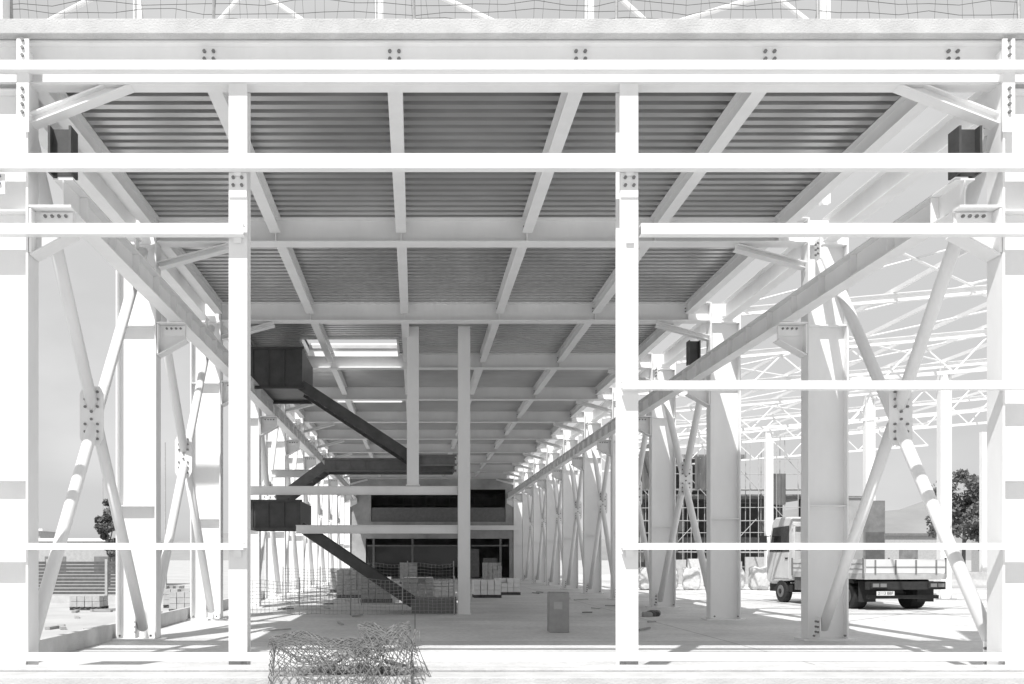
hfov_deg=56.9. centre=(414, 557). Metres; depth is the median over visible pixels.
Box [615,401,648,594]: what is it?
cross bracing
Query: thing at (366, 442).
roof purlin
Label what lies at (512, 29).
slab edge
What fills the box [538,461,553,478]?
crane girder
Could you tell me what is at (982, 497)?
steel column
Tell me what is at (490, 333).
roof purlin
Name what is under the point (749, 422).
roof purlin
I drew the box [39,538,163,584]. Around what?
shed
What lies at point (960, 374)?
roof purlin
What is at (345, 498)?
steel column
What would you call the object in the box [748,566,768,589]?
bulk bag
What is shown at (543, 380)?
roof purlin
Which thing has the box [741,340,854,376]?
wind bracing
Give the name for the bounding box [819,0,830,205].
column
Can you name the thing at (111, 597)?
slatted fence
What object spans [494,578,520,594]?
block pallet
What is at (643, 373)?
eave beam
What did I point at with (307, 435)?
eave beam
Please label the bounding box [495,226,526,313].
roof purlin
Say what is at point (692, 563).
board panel
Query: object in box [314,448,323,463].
crane girder
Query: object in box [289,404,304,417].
roof purlin
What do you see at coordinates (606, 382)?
roof purlin
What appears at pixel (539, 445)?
roof purlin
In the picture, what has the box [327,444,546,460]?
roof cross beam
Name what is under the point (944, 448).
steel column
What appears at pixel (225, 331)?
eave beam
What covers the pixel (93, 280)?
sky
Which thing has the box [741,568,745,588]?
bulk bag
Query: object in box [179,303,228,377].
crane girder
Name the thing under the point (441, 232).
roof cross beam
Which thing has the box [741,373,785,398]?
roof purlin
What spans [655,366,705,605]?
cross bracing
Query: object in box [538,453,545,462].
eave beam
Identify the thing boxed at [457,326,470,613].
stair post
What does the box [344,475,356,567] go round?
steel column
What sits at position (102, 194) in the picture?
eave beam
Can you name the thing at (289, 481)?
cross bracing
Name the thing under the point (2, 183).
connection plate
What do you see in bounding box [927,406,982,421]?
roof purlin
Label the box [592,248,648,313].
roof purlin
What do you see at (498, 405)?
roof panel
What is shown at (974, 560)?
shed
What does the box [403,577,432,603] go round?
block pallet
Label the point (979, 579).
concrete barrier
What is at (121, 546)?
cladding rail
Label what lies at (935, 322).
wind bracing
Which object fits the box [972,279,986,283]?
wind bracing
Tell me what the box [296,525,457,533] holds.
stair beam
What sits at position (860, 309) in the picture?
roof purlin
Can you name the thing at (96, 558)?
window
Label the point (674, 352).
eave beam
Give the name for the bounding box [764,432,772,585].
steel column
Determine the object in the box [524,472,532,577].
cross bracing
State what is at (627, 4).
roof diagonal
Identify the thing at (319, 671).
broken concrete lump
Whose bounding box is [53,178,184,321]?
crane girder
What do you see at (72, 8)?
roof diagonal
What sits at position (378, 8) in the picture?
column
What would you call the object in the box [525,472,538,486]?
crane girder
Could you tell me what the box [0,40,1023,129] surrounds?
front beam
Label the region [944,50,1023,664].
steel column
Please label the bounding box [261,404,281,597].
cross bracing
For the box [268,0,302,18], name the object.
roof diagonal
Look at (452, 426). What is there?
roof panel
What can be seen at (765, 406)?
wind bracing
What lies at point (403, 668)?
broken concrete lump
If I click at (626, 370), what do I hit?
facade post
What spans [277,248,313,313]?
roof purlin
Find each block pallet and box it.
[69,595,108,609]
[163,588,189,607]
[167,585,183,588]
[168,591,189,610]
[330,568,352,591]
[336,570,364,597]
[360,577,391,602]
[400,563,416,583]
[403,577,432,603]
[433,581,455,597]
[472,580,501,597]
[482,563,501,579]
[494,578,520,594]
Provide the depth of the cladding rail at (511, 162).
12.00 m
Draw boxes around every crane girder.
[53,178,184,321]
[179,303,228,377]
[251,376,275,415]
[273,404,298,438]
[297,430,314,455]
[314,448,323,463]
[336,475,344,485]
[507,488,515,498]
[515,481,525,492]
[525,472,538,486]
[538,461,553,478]
[553,448,573,468]
[572,430,600,455]
[598,417,615,438]
[638,366,692,415]
[688,303,783,379]
[778,178,974,321]
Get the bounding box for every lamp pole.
[102,476,102,514]
[164,442,165,539]
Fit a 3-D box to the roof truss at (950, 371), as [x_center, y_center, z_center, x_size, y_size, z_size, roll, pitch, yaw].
[20.750,-6.814,30.300,24.536,3.137,0.100,0,0,0]
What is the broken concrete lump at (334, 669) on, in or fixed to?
on the concrete kerb
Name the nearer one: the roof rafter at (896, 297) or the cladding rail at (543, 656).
the cladding rail at (543, 656)
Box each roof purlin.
[39,93,158,222]
[161,248,222,313]
[208,93,279,232]
[224,324,255,346]
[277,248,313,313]
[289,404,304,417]
[305,423,318,435]
[311,324,333,361]
[319,440,328,448]
[331,370,347,394]
[345,401,356,413]
[363,440,369,448]
[388,93,405,232]
[397,248,407,313]
[401,324,408,361]
[404,370,406,394]
[451,440,456,448]
[470,357,482,394]
[480,308,498,361]
[486,446,494,459]
[494,432,504,448]
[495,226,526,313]
[504,414,517,435]
[516,401,532,417]
[522,93,582,232]
[533,357,557,394]
[536,440,548,448]
[550,414,570,435]
[557,308,593,361]
[570,401,592,417]
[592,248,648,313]
[595,374,615,394]
[638,308,685,361]
[650,93,765,222]
[685,248,766,313]
[741,355,779,377]
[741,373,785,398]
[741,396,777,413]
[741,413,770,426]
[769,417,794,425]
[771,402,800,413]
[775,96,927,222]
[778,391,793,397]
[780,428,800,435]
[786,339,854,375]
[849,333,916,366]
[855,289,891,313]
[866,282,971,336]
[889,326,982,366]
[892,249,967,292]
[913,395,966,412]
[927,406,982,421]
[933,302,986,329]
[943,343,986,360]
[952,365,986,377]
[967,391,985,396]
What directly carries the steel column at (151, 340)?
on the floor
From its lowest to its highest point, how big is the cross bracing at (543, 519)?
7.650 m
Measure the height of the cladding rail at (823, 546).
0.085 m
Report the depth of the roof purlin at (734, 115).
14.48 m
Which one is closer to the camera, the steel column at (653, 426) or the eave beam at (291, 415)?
the steel column at (653, 426)
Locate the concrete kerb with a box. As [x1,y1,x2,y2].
[0,665,1023,683]
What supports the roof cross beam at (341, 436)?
attached to the steel column at (314, 508)
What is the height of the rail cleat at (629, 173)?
0.190 m
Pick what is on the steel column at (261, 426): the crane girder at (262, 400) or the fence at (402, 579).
the crane girder at (262, 400)
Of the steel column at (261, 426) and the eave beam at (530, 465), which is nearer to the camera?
the steel column at (261, 426)
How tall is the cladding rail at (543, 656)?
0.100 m
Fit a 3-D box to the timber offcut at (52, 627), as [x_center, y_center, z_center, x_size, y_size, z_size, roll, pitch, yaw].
[-9.673,1.855,25.197,0.140,0.080,0.858,0,0,7]
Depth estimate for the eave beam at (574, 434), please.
46.32 m
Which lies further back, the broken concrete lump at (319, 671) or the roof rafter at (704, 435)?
the roof rafter at (704, 435)
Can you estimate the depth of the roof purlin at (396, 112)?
14.35 m
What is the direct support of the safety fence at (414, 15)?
on the slab edge
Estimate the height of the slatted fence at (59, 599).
1.850 m
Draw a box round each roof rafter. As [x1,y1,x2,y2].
[561,408,984,449]
[579,395,986,435]
[602,379,986,418]
[602,423,927,455]
[638,358,986,395]
[676,329,986,363]
[741,285,986,316]
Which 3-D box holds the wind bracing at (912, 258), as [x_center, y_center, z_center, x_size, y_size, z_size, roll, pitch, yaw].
[11.450,-6.790,21.300,5.942,0.653,5.843,0,0,0]
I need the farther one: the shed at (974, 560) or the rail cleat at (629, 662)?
the shed at (974, 560)
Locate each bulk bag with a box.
[638,567,648,589]
[676,569,677,587]
[682,567,700,589]
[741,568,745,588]
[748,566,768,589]
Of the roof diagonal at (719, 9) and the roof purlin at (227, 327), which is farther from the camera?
the roof purlin at (227, 327)
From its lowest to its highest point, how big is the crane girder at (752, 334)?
0.410 m
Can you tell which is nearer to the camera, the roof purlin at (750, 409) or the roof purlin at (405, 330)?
the roof purlin at (405, 330)
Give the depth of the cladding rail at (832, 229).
12.00 m
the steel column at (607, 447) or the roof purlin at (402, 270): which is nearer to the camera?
the roof purlin at (402, 270)
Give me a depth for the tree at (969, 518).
93.41 m
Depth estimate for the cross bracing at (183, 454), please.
21.12 m
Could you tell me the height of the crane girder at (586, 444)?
0.410 m
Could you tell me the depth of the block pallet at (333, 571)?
43.52 m
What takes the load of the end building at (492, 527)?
on the floor
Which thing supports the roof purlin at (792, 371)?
on the roof rafter at (882, 341)
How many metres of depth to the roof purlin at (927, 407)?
52.13 m
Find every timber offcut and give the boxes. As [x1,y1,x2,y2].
[45,624,65,629]
[57,624,65,629]
[93,609,112,611]
[262,628,290,631]
[323,664,353,670]
[335,653,359,658]
[384,659,406,666]
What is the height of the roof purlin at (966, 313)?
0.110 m
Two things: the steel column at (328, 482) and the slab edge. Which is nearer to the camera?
the slab edge
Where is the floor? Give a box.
[39,575,986,664]
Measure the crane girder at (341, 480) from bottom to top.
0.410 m
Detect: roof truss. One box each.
[578,430,927,473]
[580,403,986,455]
[638,391,986,438]
[678,337,986,395]
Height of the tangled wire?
0.529 m
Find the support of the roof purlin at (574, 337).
attached to the roof cross beam at (269, 315)
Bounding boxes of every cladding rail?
[0,60,1023,73]
[0,153,1023,171]
[0,223,244,236]
[0,543,244,549]
[0,652,1023,660]
[620,381,1023,390]
[620,543,1023,549]
[639,223,1023,236]
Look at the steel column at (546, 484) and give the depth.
54.29 m
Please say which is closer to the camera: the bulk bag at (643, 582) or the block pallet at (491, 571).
the bulk bag at (643, 582)
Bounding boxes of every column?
[0,0,9,18]
[0,52,80,664]
[111,218,188,640]
[133,0,143,18]
[187,302,228,619]
[251,401,277,607]
[263,404,300,599]
[286,412,316,593]
[304,430,327,588]
[318,446,337,585]
[329,455,339,582]
[337,475,351,567]
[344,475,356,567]
[375,0,382,18]
[507,473,521,578]
[515,465,532,580]
[524,456,545,582]
[536,445,561,585]
[552,430,580,588]
[571,411,603,593]
[584,0,593,18]
[596,387,615,599]
[638,353,679,607]
[685,302,745,619]
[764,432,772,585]
[772,217,855,640]
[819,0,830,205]
[863,396,874,500]
[937,369,956,599]
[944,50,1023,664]
[979,432,986,571]
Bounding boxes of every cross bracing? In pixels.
[39,142,147,640]
[161,314,214,617]
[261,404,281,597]
[286,422,300,591]
[304,440,314,585]
[318,452,325,584]
[329,478,333,567]
[337,475,341,567]
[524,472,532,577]
[535,463,545,581]
[548,452,561,584]
[565,438,582,587]
[586,421,610,591]
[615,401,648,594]
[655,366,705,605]
[814,105,986,664]
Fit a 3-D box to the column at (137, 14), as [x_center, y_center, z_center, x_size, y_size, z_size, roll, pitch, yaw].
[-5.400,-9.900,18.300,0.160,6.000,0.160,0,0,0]
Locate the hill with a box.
[170,498,970,559]
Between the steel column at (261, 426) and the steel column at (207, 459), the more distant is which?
the steel column at (261, 426)
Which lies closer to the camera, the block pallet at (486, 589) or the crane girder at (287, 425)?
the crane girder at (287, 425)
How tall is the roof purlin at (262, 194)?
0.310 m
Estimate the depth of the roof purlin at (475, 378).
33.75 m
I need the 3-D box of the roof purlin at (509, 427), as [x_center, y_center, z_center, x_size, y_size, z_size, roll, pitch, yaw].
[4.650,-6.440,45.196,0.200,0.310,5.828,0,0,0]
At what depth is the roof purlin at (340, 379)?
33.75 m
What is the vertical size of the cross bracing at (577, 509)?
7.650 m
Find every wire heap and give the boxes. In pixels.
[268,630,384,683]
[347,621,430,683]
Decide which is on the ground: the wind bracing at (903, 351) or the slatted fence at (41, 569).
the slatted fence at (41, 569)
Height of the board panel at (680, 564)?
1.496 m
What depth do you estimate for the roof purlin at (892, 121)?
14.75 m
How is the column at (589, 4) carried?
on the roof panel at (461, 123)
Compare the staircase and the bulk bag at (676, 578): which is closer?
the staircase
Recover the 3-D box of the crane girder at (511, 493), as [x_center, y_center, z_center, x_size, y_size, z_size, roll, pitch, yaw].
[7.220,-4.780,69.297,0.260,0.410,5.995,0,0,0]
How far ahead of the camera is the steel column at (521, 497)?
66.29 m
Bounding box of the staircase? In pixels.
[251,347,456,612]
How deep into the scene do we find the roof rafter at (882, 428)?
60.30 m
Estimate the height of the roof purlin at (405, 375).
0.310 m
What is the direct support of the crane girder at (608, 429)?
on the steel column at (607, 447)
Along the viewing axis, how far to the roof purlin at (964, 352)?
34.96 m
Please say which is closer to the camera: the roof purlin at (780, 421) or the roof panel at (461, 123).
the roof panel at (461, 123)
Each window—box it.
[45,556,65,571]
[94,556,114,571]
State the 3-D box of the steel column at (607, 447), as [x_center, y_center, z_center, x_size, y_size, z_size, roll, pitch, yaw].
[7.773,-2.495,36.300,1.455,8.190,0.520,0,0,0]
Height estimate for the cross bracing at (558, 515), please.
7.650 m
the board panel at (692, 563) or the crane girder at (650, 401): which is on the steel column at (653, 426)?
the crane girder at (650, 401)
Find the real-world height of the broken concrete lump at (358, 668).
0.102 m
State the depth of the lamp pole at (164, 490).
59.97 m
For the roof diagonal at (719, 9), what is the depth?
18.26 m
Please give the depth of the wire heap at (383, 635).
10.98 m
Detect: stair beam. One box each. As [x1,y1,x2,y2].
[251,486,457,494]
[271,469,309,477]
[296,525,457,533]
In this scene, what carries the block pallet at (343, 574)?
on the floor
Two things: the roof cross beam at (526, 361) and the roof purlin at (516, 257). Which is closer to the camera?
the roof purlin at (516, 257)
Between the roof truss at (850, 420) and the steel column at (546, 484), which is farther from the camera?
the steel column at (546, 484)
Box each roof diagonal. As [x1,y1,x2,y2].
[47,0,92,18]
[218,0,240,18]
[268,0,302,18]
[442,0,493,18]
[618,0,645,18]
[680,0,756,18]
[776,0,808,18]
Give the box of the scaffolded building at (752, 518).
[638,425,800,571]
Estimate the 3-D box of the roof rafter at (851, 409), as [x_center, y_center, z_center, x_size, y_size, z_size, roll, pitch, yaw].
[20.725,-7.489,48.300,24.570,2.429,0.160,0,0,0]
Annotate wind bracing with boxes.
[700,401,800,419]
[701,285,966,349]
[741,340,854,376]
[741,361,938,399]
[757,237,973,301]
[793,337,976,373]
[867,295,986,337]
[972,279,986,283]
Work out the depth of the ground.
36.71 m
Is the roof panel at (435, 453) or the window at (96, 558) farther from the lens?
the window at (96, 558)
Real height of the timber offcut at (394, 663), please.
0.124 m
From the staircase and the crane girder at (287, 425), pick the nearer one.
the staircase
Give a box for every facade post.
[229,84,250,664]
[616,84,637,664]
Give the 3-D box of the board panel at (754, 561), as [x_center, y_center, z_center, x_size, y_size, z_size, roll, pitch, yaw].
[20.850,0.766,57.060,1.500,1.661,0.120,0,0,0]
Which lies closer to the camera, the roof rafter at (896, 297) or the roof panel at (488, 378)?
the roof rafter at (896, 297)
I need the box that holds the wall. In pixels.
[39,590,264,651]
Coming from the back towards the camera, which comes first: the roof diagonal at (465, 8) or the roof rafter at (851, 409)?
the roof rafter at (851, 409)
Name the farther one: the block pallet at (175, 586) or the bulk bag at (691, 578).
the bulk bag at (691, 578)
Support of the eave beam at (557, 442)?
attached to the steel column at (546, 484)
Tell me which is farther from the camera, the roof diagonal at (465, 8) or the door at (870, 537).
the door at (870, 537)
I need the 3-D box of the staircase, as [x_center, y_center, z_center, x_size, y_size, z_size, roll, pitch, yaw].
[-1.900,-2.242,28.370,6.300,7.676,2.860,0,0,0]
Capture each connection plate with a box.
[0,173,5,193]
[16,37,29,131]
[1002,37,1014,131]
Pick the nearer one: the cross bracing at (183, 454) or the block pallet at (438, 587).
the cross bracing at (183, 454)
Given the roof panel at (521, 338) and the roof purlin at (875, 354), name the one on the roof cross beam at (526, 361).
the roof panel at (521, 338)
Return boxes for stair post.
[406,326,419,485]
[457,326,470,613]
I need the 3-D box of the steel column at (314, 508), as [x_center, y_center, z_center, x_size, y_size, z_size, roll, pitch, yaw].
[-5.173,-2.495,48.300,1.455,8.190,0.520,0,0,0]
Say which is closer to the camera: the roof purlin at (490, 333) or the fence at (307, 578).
the roof purlin at (490, 333)
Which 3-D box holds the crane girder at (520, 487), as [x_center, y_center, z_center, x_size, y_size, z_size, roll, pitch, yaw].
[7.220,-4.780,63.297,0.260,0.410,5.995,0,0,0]
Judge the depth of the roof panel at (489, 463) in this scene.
65.47 m
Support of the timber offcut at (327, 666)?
in the wire heap at (339, 647)
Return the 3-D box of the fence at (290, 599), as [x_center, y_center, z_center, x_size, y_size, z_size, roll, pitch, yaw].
[-3.256,1.075,26.269,2.952,1.050,0.162,0,0,6]
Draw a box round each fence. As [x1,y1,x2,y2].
[10,0,1020,18]
[39,562,45,586]
[46,559,104,603]
[105,559,166,603]
[251,578,350,614]
[282,566,358,602]
[350,576,454,614]
[361,561,453,605]
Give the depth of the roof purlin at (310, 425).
46.11 m
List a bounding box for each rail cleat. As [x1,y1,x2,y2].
[234,550,240,556]
[626,172,633,175]
[626,550,633,556]
[626,661,633,664]
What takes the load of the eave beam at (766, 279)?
attached to the steel column at (723, 494)
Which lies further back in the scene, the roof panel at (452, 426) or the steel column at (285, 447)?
the roof panel at (452, 426)
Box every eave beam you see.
[39,100,141,241]
[161,249,209,320]
[223,324,228,350]
[286,404,297,421]
[304,423,311,438]
[527,463,532,470]
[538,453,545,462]
[552,440,561,451]
[568,423,582,438]
[590,401,610,421]
[638,370,648,378]
[660,324,705,367]
[721,248,800,320]
[822,93,986,241]
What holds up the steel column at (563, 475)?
on the floor
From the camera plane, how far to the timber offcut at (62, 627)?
24.86 m
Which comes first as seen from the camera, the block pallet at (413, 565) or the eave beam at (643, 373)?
the eave beam at (643, 373)
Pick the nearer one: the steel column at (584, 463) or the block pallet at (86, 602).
the block pallet at (86, 602)
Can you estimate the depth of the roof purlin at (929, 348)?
33.19 m
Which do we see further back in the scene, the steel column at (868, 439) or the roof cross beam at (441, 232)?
the steel column at (868, 439)
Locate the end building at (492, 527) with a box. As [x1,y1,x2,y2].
[350,463,527,577]
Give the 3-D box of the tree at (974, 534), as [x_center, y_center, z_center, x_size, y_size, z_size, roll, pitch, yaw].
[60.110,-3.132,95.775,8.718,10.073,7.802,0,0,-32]
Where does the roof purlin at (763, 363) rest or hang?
on the roof rafter at (882, 341)
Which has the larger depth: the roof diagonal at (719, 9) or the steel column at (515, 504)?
the steel column at (515, 504)
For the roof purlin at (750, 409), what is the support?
on the roof rafter at (764, 401)
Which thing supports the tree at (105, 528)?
on the ground
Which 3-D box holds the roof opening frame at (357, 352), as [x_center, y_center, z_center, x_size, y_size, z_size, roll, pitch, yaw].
[-1.975,-6.790,29.100,2.970,0.620,2.120,0,0,0]
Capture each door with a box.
[865,532,883,558]
[899,550,917,558]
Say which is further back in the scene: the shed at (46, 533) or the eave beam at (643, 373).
the shed at (46, 533)
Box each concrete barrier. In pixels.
[928,572,959,587]
[969,572,986,587]
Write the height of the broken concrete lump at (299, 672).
0.091 m
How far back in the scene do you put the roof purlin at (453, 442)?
52.35 m
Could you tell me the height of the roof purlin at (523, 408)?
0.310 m
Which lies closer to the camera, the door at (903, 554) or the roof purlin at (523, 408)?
the roof purlin at (523, 408)
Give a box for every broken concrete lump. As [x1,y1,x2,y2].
[295,667,308,674]
[311,667,323,673]
[328,667,340,673]
[355,664,369,671]
[368,668,378,674]
[383,667,394,674]
[395,666,406,674]
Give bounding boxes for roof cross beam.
[154,217,807,270]
[221,302,709,340]
[285,387,611,412]
[304,411,583,432]
[305,353,650,380]
[318,430,562,448]
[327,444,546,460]
[337,455,532,469]
[344,464,522,477]
[349,472,513,484]
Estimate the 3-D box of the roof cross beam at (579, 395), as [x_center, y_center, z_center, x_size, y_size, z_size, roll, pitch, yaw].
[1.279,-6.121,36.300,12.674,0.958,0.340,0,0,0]
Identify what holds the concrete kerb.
on the ground
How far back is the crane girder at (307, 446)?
39.30 m
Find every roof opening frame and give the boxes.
[300,337,399,356]
[336,401,402,402]
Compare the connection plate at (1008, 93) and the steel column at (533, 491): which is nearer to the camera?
the connection plate at (1008, 93)
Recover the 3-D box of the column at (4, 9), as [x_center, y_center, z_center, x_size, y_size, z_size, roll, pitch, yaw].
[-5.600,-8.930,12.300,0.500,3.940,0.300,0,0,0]
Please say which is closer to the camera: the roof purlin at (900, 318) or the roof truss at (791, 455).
the roof purlin at (900, 318)
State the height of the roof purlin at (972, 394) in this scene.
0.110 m
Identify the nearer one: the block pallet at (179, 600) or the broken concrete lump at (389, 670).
the broken concrete lump at (389, 670)
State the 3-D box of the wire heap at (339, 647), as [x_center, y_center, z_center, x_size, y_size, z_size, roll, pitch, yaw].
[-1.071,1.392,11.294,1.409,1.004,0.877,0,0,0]
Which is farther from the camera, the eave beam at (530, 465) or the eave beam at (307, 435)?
the eave beam at (530, 465)
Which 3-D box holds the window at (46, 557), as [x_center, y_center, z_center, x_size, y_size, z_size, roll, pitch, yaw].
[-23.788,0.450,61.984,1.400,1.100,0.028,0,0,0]
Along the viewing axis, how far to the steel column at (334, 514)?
60.29 m
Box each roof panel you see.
[66,93,900,216]
[183,248,735,301]
[251,324,656,352]
[300,401,576,410]
[313,370,608,386]
[314,423,553,429]
[327,440,536,443]
[337,453,522,454]
[455,463,511,463]
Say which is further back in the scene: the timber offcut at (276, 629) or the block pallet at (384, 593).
the block pallet at (384, 593)
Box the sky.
[13,0,1023,542]
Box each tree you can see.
[94,499,115,584]
[924,468,978,563]
[959,489,978,542]
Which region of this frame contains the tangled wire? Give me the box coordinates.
[268,631,420,675]
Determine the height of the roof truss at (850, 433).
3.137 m
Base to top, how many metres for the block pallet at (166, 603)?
0.711 m
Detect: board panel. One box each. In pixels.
[676,560,685,583]
[687,559,703,583]
[745,557,763,583]
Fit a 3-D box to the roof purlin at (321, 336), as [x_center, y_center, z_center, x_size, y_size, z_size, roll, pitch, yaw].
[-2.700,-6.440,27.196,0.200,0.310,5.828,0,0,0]
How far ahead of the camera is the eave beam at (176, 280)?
21.89 m
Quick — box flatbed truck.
[760,517,946,608]
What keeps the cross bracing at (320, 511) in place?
attached to the steel column at (314, 508)
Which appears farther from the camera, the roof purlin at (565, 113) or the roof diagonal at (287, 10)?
the roof diagonal at (287, 10)
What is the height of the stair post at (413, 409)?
4.530 m
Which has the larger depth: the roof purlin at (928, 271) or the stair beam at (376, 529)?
the stair beam at (376, 529)
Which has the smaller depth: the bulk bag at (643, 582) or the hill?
the bulk bag at (643, 582)
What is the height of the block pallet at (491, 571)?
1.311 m
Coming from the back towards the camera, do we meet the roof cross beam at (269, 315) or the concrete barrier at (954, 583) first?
the concrete barrier at (954, 583)
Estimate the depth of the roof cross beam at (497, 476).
72.29 m
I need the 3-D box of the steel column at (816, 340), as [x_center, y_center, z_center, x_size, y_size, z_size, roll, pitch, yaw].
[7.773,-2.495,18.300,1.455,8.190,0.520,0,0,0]
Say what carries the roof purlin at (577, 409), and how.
attached to the roof cross beam at (579, 395)
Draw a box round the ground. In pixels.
[39,560,970,638]
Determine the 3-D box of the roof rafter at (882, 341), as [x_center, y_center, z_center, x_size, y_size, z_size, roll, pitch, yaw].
[20.725,-7.489,30.300,24.570,2.429,0.160,0,0,0]
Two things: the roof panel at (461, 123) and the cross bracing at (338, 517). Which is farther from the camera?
the cross bracing at (338, 517)
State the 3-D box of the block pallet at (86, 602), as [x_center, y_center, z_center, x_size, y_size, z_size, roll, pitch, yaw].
[-11.990,1.641,34.500,1.120,0.511,1.000,0,0,0]
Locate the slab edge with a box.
[0,19,1023,39]
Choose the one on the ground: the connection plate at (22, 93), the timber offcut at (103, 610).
the timber offcut at (103, 610)
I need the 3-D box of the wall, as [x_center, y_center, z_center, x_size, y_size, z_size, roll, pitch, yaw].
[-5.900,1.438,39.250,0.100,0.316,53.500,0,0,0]
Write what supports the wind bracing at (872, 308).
attached to the roof rafter at (882, 341)
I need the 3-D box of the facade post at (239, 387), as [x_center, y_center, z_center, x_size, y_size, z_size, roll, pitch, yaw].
[-2.300,-2.280,12.300,0.400,7.760,0.400,0,0,0]
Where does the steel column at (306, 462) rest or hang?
on the floor
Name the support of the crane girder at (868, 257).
on the steel column at (816, 340)
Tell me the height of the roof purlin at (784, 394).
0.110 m
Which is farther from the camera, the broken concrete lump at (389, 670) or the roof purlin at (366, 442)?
the roof purlin at (366, 442)
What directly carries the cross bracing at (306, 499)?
attached to the steel column at (306, 462)
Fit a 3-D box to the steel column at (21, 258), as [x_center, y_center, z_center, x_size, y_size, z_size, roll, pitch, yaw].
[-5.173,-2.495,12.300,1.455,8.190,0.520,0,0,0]
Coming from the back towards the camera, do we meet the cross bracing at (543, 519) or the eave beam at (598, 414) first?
the cross bracing at (543, 519)
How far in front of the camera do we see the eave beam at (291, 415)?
40.82 m
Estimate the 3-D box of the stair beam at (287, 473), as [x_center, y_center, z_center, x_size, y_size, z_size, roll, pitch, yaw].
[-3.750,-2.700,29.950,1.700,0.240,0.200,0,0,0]
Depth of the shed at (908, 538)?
110.00 m
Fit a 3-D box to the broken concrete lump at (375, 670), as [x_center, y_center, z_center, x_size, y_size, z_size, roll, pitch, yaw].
[-0.497,1.354,11.203,0.145,0.079,0.118,0,0,-14]
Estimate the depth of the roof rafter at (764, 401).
42.30 m
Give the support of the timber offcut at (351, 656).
in the wire heap at (339, 647)
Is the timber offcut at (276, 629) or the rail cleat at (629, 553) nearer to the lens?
the rail cleat at (629, 553)
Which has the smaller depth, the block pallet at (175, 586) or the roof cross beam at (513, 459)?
the block pallet at (175, 586)
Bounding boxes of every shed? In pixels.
[39,529,70,537]
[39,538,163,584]
[885,533,955,558]
[971,539,978,571]
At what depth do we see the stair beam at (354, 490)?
26.79 m
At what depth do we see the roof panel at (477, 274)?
21.75 m
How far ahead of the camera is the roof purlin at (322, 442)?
52.22 m
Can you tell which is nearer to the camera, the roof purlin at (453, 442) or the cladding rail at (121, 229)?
the cladding rail at (121, 229)
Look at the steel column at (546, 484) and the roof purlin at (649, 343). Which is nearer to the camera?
the roof purlin at (649, 343)
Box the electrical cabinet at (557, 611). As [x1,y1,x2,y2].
[547,592,568,631]
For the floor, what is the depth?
20.97 m
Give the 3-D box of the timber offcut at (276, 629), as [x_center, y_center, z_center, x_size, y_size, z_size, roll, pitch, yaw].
[-3.014,1.567,20.431,0.718,0.035,0.060,0,0,-41]
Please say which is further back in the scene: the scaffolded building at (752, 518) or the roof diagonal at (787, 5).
the scaffolded building at (752, 518)
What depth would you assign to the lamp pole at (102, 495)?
89.95 m
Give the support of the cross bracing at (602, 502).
attached to the steel column at (584, 463)
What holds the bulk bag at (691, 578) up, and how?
on the floor
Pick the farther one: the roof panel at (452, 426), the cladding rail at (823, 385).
the roof panel at (452, 426)
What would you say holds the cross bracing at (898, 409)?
attached to the steel column at (816, 340)
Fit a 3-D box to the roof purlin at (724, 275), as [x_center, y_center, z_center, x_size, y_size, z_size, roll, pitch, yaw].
[7.050,-6.440,21.196,0.200,0.310,5.828,0,0,0]
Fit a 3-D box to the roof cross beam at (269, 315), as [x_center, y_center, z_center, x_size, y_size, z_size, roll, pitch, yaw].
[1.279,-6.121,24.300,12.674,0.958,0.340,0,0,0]
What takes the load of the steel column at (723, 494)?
on the floor
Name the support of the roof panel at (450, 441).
on the roof cross beam at (350, 449)
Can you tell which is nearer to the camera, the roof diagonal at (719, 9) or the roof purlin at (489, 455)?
the roof diagonal at (719, 9)
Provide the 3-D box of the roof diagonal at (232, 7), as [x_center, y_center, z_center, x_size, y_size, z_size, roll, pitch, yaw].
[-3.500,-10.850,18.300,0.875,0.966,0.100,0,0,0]
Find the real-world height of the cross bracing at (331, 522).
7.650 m
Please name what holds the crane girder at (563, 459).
on the steel column at (563, 475)
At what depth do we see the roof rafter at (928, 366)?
36.30 m
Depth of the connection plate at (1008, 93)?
12.09 m
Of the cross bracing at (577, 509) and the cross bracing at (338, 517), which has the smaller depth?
the cross bracing at (577, 509)
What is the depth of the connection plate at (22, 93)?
12.09 m
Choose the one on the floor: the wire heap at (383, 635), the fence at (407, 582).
the fence at (407, 582)
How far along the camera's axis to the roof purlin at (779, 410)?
46.26 m
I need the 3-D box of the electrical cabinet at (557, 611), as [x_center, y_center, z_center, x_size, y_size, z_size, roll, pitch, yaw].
[3.100,1.162,20.298,0.420,0.868,0.404,0,0,0]
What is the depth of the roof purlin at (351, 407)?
39.66 m
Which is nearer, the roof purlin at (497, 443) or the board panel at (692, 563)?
the roof purlin at (497, 443)
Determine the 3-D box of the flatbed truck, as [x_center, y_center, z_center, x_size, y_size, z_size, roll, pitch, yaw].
[14.646,0.061,31.781,3.190,3.079,6.738,0,0,-6]
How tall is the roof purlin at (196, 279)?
0.310 m
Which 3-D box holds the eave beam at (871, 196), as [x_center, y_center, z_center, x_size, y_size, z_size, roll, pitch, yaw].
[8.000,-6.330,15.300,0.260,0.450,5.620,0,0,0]
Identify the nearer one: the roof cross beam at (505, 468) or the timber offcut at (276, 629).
the timber offcut at (276, 629)
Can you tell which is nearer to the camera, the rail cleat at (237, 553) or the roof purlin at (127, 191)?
the rail cleat at (237, 553)
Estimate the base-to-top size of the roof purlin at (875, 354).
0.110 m
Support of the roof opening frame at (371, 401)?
attached to the roof panel at (498, 405)

